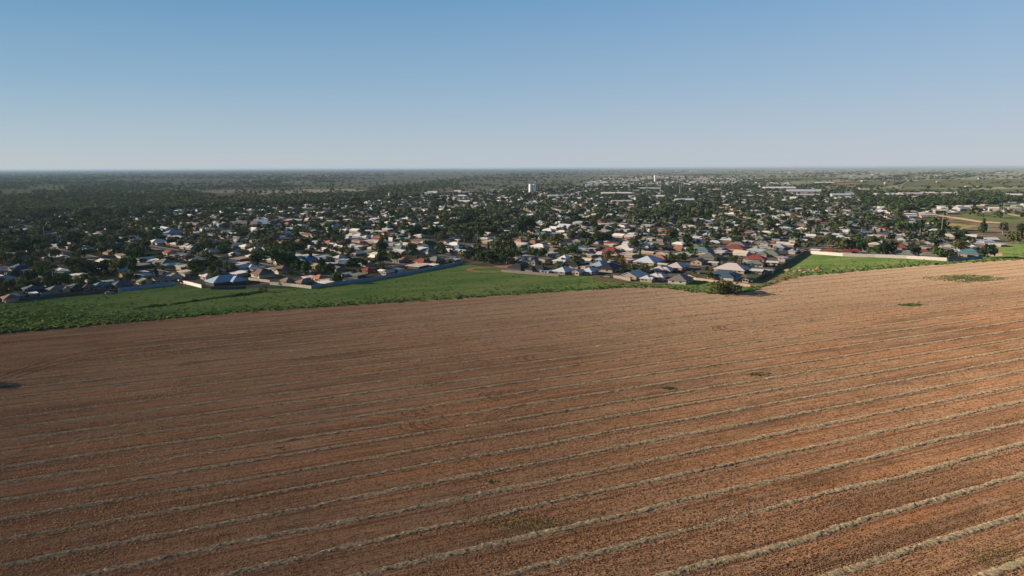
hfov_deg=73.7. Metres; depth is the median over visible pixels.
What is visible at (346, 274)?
garden shed
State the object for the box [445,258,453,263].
tree
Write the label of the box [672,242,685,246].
house
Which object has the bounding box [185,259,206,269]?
tree
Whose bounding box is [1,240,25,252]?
tree
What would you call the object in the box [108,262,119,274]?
tree
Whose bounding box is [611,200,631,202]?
shed
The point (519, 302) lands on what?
straw windrow
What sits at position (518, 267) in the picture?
house
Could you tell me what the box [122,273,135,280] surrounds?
tree
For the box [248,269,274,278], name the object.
house
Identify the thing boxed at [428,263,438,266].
house
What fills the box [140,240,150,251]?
tree
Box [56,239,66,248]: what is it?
tree
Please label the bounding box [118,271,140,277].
house
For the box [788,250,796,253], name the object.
house
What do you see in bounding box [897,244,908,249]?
house
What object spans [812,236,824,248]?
tree
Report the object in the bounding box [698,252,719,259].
house
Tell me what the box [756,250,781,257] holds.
house
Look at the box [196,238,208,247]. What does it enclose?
tree
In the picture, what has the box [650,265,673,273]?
house
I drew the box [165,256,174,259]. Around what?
tree
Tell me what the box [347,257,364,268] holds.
tree
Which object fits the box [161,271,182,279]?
house
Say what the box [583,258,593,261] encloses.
house
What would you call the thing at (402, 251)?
house
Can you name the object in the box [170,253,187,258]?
house
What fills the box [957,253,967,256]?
garden shed
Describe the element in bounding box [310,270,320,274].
tree
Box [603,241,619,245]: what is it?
house
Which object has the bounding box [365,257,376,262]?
tree
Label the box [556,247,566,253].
tree
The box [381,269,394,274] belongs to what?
house
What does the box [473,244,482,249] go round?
tree
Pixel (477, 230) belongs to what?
tree
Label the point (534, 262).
house
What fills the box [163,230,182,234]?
house
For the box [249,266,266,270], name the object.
house
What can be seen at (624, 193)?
shed
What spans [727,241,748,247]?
house
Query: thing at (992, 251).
tree
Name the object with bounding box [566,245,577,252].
tree
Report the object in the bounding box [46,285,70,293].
house
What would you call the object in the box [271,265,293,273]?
house
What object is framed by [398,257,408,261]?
house
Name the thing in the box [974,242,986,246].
house
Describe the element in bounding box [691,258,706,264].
house
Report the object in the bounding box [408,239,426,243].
house
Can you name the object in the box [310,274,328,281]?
house
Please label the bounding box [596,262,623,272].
house
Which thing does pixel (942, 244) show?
house
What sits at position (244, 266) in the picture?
house
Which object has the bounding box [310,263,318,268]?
house
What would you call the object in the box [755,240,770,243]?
house
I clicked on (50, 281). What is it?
tree
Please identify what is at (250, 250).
house
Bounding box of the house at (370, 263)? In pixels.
[358,260,374,266]
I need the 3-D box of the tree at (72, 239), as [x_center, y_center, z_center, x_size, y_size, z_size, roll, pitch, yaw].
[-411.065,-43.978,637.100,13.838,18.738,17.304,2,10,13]
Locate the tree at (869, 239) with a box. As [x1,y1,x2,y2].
[866,237,880,242]
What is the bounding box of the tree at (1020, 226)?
[1016,223,1023,231]
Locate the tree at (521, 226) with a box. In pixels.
[511,221,532,235]
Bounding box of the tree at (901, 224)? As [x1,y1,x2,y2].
[893,220,911,230]
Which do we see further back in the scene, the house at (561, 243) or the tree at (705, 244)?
the house at (561, 243)
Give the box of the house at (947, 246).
[943,245,957,248]
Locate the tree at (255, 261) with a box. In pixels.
[248,255,262,264]
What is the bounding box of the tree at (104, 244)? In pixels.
[98,241,111,247]
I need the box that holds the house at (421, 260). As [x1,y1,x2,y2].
[412,258,433,263]
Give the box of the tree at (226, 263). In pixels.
[225,258,229,272]
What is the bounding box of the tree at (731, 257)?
[727,255,738,259]
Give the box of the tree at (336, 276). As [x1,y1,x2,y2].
[329,272,344,281]
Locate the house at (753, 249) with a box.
[747,248,766,251]
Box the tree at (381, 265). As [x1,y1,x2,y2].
[377,262,384,268]
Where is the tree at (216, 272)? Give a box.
[207,270,221,276]
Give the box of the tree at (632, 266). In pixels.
[627,263,635,270]
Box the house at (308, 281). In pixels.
[294,278,314,284]
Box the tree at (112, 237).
[105,233,118,241]
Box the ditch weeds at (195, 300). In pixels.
[134,291,265,308]
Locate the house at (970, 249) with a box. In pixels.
[961,248,978,251]
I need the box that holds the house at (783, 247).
[774,244,787,249]
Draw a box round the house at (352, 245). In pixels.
[347,244,362,248]
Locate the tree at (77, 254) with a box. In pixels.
[69,252,80,258]
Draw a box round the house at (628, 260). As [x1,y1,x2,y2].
[624,258,633,262]
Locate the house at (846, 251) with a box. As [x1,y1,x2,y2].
[841,249,852,252]
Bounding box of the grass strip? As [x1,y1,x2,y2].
[0,243,1023,331]
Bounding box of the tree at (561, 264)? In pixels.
[554,261,569,268]
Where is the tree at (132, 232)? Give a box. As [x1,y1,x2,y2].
[122,225,137,235]
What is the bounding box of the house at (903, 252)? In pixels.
[893,250,915,255]
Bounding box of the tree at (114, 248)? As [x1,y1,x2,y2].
[111,244,119,253]
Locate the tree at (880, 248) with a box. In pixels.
[871,244,886,253]
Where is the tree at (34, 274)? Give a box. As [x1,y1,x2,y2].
[31,270,40,280]
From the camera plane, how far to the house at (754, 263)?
519.69 m
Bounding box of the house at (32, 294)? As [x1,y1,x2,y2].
[28,291,38,297]
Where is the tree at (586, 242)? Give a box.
[579,238,594,248]
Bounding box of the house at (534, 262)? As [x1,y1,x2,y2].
[528,259,542,265]
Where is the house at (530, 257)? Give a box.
[518,255,536,259]
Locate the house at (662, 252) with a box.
[656,250,669,254]
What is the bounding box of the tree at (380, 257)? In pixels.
[375,252,387,261]
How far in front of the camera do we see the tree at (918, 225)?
756.29 m
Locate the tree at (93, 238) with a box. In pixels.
[82,235,96,240]
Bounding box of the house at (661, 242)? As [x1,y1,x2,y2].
[652,241,667,244]
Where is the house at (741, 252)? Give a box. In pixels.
[732,250,750,255]
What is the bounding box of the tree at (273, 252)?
[264,246,283,266]
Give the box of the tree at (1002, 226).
[998,222,1008,234]
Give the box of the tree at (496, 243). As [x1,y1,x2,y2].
[490,240,502,248]
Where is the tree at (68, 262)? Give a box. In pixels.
[60,257,78,273]
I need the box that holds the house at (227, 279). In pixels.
[204,274,246,285]
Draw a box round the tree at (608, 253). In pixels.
[601,251,610,256]
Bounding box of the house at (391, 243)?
[388,242,401,245]
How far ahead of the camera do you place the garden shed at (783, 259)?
545.37 m
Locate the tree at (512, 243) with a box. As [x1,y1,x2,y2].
[503,240,516,247]
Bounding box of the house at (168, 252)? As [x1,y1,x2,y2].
[163,249,175,254]
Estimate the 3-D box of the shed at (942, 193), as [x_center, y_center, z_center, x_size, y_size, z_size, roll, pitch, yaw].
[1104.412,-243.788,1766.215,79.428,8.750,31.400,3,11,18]
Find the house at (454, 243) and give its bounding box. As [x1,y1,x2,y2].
[447,242,465,245]
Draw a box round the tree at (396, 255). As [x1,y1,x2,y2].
[388,251,402,262]
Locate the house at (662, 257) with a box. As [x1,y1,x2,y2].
[653,254,668,261]
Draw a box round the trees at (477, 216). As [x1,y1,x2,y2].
[0,183,986,268]
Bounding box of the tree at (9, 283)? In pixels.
[3,278,16,293]
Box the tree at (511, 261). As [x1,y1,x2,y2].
[508,258,516,263]
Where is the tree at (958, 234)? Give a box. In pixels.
[953,230,964,239]
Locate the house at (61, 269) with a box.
[54,268,67,271]
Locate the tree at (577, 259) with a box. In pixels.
[570,254,584,262]
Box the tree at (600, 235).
[591,231,607,239]
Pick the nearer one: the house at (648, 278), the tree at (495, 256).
the house at (648, 278)
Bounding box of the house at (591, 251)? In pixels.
[581,249,599,253]
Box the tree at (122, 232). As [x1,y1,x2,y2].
[117,228,128,237]
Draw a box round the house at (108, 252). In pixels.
[103,250,112,254]
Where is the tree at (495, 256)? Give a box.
[492,253,502,260]
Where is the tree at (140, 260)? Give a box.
[138,258,147,262]
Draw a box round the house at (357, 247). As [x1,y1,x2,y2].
[355,245,367,249]
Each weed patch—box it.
[455,514,577,532]
[745,372,772,375]
[898,303,922,306]
[918,274,1007,282]
[944,535,1021,570]
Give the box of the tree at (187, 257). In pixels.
[182,254,194,259]
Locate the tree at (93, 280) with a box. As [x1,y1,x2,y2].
[86,276,100,283]
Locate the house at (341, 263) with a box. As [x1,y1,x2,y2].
[337,260,348,266]
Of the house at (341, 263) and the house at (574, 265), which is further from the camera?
the house at (341, 263)
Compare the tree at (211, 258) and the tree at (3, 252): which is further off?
the tree at (3, 252)
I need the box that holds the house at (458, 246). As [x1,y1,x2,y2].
[452,244,470,249]
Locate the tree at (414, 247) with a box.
[404,243,417,250]
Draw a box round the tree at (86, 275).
[80,273,94,278]
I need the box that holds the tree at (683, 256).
[676,252,688,260]
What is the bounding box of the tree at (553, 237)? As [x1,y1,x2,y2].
[549,234,563,242]
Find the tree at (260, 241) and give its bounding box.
[251,236,270,251]
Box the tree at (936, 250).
[930,246,946,256]
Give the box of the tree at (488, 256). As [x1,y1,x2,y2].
[485,253,492,259]
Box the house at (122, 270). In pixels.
[113,267,127,272]
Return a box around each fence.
[20,289,117,301]
[119,282,174,290]
[211,286,245,289]
[248,277,269,282]
[270,282,310,288]
[312,261,462,288]
[501,269,557,275]
[613,275,629,280]
[752,251,804,282]
[948,256,982,260]
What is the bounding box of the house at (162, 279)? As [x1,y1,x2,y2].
[151,276,171,283]
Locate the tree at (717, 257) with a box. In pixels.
[715,253,720,263]
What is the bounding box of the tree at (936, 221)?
[928,218,950,226]
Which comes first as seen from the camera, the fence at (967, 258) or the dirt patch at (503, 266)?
the dirt patch at (503, 266)
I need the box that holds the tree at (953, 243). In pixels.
[950,240,966,247]
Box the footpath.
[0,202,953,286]
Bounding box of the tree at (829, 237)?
[823,235,833,245]
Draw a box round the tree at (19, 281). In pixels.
[15,278,29,284]
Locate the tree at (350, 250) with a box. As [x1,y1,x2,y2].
[344,247,354,252]
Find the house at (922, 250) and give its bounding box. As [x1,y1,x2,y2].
[919,249,929,253]
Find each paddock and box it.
[924,222,976,229]
[937,213,1023,222]
[995,202,1023,207]
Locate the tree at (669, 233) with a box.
[665,229,679,236]
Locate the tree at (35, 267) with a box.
[28,265,42,275]
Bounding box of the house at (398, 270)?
[392,268,402,272]
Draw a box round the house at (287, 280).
[280,277,295,283]
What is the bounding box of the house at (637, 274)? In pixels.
[620,269,645,279]
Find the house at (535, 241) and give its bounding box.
[529,239,539,243]
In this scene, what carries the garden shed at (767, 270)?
on the ground
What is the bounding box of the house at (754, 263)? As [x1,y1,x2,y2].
[746,260,764,266]
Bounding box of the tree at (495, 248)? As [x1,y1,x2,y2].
[493,246,503,252]
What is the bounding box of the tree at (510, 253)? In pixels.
[498,249,514,263]
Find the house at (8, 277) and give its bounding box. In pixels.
[0,275,17,283]
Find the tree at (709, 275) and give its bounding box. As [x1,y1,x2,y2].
[706,272,714,278]
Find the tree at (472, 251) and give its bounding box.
[468,247,479,259]
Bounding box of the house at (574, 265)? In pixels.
[568,262,583,268]
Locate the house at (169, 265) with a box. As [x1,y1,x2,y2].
[160,262,184,268]
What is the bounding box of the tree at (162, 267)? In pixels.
[157,265,166,269]
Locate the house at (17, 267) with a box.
[7,264,29,271]
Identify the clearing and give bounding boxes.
[0,189,35,193]
[30,185,63,189]
[122,178,252,181]
[202,190,255,192]
[256,189,364,193]
[459,182,523,182]
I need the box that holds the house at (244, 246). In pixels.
[239,244,249,248]
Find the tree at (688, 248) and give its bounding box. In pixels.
[685,246,697,251]
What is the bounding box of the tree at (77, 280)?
[73,276,85,283]
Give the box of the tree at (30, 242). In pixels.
[16,236,44,248]
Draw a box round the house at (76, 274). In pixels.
[69,272,85,276]
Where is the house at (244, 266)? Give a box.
[235,264,258,270]
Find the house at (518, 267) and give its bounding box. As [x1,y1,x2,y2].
[508,264,528,270]
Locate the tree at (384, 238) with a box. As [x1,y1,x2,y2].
[380,234,388,240]
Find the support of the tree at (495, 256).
on the ground
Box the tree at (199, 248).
[192,243,205,254]
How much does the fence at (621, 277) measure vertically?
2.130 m
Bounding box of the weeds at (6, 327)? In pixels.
[0,246,1023,333]
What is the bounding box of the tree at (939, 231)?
[933,228,946,235]
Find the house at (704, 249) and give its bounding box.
[694,247,713,252]
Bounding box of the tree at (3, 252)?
[0,250,9,263]
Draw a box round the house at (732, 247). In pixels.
[724,244,746,250]
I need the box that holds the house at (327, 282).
[318,280,334,286]
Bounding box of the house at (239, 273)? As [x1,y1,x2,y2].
[228,270,246,276]
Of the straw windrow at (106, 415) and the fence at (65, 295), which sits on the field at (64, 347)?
the straw windrow at (106, 415)
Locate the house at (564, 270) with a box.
[553,266,575,274]
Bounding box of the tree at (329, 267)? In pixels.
[322,263,335,274]
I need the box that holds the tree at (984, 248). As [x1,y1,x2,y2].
[982,244,986,256]
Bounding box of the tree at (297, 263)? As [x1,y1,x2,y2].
[291,259,303,271]
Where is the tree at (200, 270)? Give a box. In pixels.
[191,265,206,277]
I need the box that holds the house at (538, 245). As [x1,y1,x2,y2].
[531,243,548,247]
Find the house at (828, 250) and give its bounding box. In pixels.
[823,249,834,252]
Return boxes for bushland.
[0,169,1023,217]
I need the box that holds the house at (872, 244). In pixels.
[868,242,879,246]
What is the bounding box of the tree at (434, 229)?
[429,226,440,237]
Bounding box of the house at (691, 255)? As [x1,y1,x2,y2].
[676,252,694,256]
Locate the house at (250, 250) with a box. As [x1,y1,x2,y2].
[247,248,257,252]
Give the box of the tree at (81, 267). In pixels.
[67,263,89,272]
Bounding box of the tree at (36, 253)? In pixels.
[32,251,41,256]
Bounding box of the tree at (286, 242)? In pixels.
[281,240,294,246]
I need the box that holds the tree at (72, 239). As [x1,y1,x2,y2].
[61,230,80,244]
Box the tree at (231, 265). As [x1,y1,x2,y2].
[227,262,238,271]
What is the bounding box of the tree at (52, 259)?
[42,257,56,262]
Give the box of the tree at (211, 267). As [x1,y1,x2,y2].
[207,264,218,273]
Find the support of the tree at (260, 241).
on the ground
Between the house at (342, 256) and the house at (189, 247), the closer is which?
the house at (342, 256)
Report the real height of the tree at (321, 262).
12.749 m
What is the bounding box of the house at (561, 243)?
[547,242,567,246]
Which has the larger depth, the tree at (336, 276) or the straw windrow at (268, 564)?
the tree at (336, 276)
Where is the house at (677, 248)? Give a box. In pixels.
[673,246,683,250]
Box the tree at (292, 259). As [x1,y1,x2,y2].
[285,255,299,263]
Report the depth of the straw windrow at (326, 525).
159.78 m
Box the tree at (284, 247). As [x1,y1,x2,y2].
[279,244,292,251]
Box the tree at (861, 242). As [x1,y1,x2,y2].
[850,239,867,248]
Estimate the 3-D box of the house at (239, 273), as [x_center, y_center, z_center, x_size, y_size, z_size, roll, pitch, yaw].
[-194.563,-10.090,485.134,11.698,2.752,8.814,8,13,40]
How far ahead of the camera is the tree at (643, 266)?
485.36 m
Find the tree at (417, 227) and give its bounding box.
[409,224,422,233]
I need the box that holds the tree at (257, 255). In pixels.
[249,251,265,265]
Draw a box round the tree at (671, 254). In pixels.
[668,252,675,259]
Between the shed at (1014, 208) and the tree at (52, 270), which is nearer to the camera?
the tree at (52, 270)
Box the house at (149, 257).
[137,256,153,261]
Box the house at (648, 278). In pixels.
[640,274,655,282]
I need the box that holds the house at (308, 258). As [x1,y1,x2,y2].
[300,256,315,261]
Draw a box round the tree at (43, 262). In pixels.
[33,258,51,268]
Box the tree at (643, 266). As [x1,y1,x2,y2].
[640,264,649,269]
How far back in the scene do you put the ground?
3036.62 m
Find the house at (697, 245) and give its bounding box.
[693,244,702,247]
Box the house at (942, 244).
[939,241,950,246]
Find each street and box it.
[0,209,928,286]
[5,202,893,285]
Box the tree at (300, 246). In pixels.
[294,242,307,251]
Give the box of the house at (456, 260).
[447,257,460,262]
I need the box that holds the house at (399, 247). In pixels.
[392,245,405,249]
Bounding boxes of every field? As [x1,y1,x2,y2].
[0,259,1023,575]
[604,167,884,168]
[779,169,828,169]
[931,167,1023,167]
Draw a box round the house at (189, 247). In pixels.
[185,244,196,249]
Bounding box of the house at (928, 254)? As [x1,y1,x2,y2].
[920,252,938,256]
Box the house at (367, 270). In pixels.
[361,267,374,273]
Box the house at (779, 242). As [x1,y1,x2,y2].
[776,241,791,244]
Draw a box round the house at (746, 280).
[741,277,750,282]
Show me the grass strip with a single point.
(447, 276)
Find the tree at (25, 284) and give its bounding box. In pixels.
[21,281,38,286]
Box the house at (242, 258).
[231,256,249,261]
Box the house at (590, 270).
[583,267,599,274]
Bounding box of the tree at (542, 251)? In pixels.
[536,246,548,256]
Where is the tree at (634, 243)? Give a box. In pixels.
[627,240,641,246]
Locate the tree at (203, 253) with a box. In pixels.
[197,250,211,256]
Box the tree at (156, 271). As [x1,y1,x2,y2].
[153,263,158,275]
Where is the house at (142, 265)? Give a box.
[136,262,150,268]
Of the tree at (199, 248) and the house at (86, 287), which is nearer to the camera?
the house at (86, 287)
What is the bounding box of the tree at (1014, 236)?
[1004,230,1023,242]
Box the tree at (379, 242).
[376,240,388,249]
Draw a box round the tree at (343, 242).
[339,239,349,245]
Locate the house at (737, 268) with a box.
[713,263,748,273]
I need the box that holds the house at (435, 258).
[425,256,445,263]
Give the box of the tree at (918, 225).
[912,219,925,232]
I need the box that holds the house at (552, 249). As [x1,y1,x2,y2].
[546,248,557,251]
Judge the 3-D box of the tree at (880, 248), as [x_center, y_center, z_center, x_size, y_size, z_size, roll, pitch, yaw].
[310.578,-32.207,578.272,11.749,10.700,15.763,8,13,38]
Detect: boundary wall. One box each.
[178,280,201,287]
[688,275,750,286]
[811,251,946,260]
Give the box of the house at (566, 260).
[552,257,569,263]
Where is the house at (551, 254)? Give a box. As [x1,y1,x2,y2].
[544,252,557,256]
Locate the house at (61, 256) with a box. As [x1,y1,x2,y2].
[53,254,68,259]
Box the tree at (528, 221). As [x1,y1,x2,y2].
[519,216,536,230]
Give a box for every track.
[1,341,169,382]
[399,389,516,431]
[466,267,500,271]
[482,385,612,422]
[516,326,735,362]
[742,282,805,302]
[937,215,1000,222]
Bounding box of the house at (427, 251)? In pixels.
[419,248,435,253]
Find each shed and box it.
[12,293,24,298]
[181,272,190,276]
[230,221,246,227]
[253,219,268,228]
[297,207,314,210]
[341,272,351,276]
[391,259,402,262]
[519,260,527,263]
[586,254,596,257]
[601,192,632,194]
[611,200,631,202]
[637,187,659,189]
[645,251,655,254]
[673,198,694,202]
[708,261,720,265]
[763,187,795,189]
[763,269,773,272]
[780,258,788,261]
[785,243,794,246]
[786,189,824,193]
[797,194,819,196]
[830,193,853,197]
[837,183,858,185]
[874,193,903,196]
[898,192,921,195]
[922,192,957,195]
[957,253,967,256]
[988,207,998,210]
[1007,207,1022,210]
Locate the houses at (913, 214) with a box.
[2,176,1023,248]
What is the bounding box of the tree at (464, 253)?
[458,249,472,259]
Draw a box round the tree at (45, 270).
[36,266,53,275]
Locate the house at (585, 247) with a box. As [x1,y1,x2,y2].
[578,245,594,248]
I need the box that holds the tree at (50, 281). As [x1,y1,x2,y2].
[42,275,63,287]
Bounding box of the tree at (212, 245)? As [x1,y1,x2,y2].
[208,241,218,248]
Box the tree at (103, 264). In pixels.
[88,259,110,274]
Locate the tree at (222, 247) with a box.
[215,243,231,252]
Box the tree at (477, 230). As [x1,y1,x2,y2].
[472,226,484,239]
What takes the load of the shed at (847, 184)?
on the ground
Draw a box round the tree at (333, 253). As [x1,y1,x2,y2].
[328,251,338,256]
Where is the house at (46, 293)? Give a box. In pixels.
[40,291,51,295]
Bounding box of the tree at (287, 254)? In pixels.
[280,251,294,262]
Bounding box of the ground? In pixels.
[0,167,1023,304]
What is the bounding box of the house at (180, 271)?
[177,269,190,274]
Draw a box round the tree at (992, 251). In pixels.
[979,246,998,256]
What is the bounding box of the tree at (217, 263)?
[212,259,224,268]
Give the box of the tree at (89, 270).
[87,260,94,272]
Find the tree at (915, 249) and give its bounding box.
[909,244,920,253]
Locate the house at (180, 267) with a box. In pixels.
[175,264,187,269]
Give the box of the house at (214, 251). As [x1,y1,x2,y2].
[209,249,220,253]
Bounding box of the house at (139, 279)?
[134,277,152,284]
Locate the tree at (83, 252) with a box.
[73,247,91,256]
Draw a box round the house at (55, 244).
[51,242,71,247]
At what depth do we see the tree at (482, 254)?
549.90 m
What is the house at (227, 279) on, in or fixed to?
on the ground
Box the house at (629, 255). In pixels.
[619,252,637,257]
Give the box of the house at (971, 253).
[961,250,978,255]
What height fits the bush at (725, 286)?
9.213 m
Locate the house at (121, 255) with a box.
[115,253,129,257]
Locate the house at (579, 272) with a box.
[572,269,584,275]
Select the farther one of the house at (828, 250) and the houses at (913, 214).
the houses at (913, 214)
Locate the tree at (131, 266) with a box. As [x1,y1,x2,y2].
[116,257,139,272]
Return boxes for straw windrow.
[0,275,1023,381]
[0,279,1023,389]
[0,284,1023,398]
[0,289,1023,408]
[0,295,1023,418]
[0,300,1023,429]
[0,306,1023,441]
[0,313,1023,453]
[0,320,1023,468]
[0,328,1023,483]
[0,337,1023,501]
[0,346,1023,520]
[0,357,1023,541]
[0,369,1023,568]
[70,384,1023,575]
[83,271,1023,365]
[99,268,1021,357]
[115,265,1018,349]
[134,262,1017,342]
[154,262,984,335]
[168,288,647,329]
[211,399,1023,575]
[346,419,1023,575]
[495,441,1023,575]
[652,471,1023,575]
[819,510,1023,575]
[972,556,1023,575]
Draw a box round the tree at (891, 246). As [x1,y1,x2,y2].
[883,240,898,254]
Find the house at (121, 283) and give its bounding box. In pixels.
[111,280,133,288]
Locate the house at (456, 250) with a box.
[453,249,468,253]
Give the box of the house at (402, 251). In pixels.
[392,249,406,254]
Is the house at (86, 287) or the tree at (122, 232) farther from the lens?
the tree at (122, 232)
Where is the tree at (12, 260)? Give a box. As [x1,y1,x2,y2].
[7,257,24,265]
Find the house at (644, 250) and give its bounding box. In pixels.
[637,248,654,253]
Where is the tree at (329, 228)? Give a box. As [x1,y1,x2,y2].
[327,223,332,233]
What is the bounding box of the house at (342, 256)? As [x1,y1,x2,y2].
[332,254,348,259]
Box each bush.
[258,286,267,292]
[603,254,611,261]
[618,256,625,264]
[708,280,742,293]
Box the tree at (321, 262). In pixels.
[317,257,326,273]
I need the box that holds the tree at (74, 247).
[67,244,80,251]
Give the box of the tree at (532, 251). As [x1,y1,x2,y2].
[528,248,538,253]
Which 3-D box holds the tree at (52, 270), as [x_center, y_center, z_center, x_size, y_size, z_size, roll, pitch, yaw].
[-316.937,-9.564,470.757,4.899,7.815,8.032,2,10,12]
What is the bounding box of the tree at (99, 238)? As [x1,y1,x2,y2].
[96,236,107,243]
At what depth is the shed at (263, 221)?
873.08 m
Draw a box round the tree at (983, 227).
[977,218,987,232]
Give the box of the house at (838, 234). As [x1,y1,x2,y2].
[832,233,846,237]
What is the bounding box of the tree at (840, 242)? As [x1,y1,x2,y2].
[826,237,854,249]
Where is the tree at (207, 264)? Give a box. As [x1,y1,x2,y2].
[200,261,211,266]
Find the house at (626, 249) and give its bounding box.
[619,248,635,251]
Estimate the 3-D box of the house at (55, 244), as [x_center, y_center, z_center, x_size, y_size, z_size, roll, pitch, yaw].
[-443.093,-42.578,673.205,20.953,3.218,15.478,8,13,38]
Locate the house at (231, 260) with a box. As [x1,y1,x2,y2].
[221,259,236,264]
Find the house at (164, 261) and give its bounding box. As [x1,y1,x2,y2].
[153,258,177,264]
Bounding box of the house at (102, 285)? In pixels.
[93,281,111,288]
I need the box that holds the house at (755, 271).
[748,268,763,273]
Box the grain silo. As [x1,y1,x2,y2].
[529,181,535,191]
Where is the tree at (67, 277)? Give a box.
[55,272,72,283]
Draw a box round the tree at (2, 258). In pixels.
[0,255,10,264]
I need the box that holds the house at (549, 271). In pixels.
[540,269,554,272]
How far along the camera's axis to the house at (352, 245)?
648.09 m
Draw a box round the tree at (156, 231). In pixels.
[146,227,164,237]
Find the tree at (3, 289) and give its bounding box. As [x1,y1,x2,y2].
[0,285,11,294]
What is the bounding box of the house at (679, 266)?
[668,261,689,270]
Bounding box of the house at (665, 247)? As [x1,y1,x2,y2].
[657,245,673,249]
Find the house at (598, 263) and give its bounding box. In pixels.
[590,260,616,267]
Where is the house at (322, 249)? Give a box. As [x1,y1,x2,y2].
[315,247,329,251]
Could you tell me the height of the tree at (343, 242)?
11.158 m
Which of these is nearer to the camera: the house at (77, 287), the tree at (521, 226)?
the house at (77, 287)
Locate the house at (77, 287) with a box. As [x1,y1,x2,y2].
[69,284,83,290]
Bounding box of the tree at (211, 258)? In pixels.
[204,254,218,262]
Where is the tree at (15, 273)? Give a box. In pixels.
[5,269,20,276]
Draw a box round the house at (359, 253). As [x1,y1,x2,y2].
[350,251,367,255]
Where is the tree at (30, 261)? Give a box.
[22,257,39,266]
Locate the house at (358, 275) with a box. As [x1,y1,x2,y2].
[350,272,365,277]
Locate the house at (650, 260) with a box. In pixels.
[632,255,664,265]
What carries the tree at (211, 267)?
on the ground
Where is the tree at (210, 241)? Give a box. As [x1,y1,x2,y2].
[194,238,212,243]
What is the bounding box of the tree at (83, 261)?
[78,259,89,266]
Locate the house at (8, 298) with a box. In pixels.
[0,294,20,302]
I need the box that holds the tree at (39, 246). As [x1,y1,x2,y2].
[34,243,45,249]
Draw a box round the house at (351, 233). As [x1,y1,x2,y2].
[343,231,359,235]
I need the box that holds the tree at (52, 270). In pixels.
[46,268,58,276]
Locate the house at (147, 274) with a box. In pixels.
[134,273,155,277]
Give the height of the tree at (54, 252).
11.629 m
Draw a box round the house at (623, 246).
[616,244,633,248]
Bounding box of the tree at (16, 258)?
[13,253,21,264]
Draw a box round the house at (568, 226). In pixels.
[557,224,573,228]
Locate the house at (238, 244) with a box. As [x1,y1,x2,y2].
[231,242,242,246]
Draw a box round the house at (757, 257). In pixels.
[743,254,767,261]
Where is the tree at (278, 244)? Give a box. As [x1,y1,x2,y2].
[272,241,285,249]
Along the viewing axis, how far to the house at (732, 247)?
620.06 m
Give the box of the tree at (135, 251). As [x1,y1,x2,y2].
[123,246,140,257]
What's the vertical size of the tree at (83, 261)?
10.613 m
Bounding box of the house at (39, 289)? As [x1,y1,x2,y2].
[21,285,43,292]
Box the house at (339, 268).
[335,266,345,271]
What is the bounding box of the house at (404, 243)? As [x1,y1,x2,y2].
[395,242,412,245]
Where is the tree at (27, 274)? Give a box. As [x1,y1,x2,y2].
[23,270,32,280]
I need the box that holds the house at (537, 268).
[524,265,550,272]
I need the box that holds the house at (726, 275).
[707,270,742,280]
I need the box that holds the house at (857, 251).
[851,249,860,253]
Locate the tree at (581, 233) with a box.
[578,229,589,237]
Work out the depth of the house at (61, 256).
577.07 m
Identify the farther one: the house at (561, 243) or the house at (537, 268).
the house at (561, 243)
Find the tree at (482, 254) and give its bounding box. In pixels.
[474,250,490,261]
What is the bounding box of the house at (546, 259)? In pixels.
[538,257,552,261]
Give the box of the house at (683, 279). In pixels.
[667,274,693,284]
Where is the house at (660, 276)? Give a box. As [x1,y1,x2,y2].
[651,272,667,280]
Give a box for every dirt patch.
[495,265,510,267]
[587,277,659,285]
[756,273,798,284]
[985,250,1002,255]
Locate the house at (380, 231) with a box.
[370,230,386,233]
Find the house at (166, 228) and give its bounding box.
[160,226,173,232]
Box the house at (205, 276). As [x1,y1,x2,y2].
[198,273,213,279]
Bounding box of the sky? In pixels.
[0,0,1023,170]
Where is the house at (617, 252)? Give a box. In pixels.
[599,248,624,255]
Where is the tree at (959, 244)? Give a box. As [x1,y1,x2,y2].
[953,241,970,248]
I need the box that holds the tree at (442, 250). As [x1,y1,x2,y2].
[437,246,447,254]
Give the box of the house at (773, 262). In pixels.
[766,260,778,264]
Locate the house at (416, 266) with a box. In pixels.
[405,263,428,268]
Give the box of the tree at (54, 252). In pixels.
[44,247,60,256]
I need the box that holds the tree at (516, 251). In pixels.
[512,247,521,256]
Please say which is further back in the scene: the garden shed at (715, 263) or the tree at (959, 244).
the tree at (959, 244)
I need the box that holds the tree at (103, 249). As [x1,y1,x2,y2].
[98,247,106,254]
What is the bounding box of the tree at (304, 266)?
[300,261,310,272]
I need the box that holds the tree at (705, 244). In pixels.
[702,240,708,247]
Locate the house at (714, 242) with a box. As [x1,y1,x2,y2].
[710,240,722,244]
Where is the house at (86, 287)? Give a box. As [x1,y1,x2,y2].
[83,284,95,290]
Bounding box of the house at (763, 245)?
[756,243,779,248]
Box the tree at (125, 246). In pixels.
[123,244,131,249]

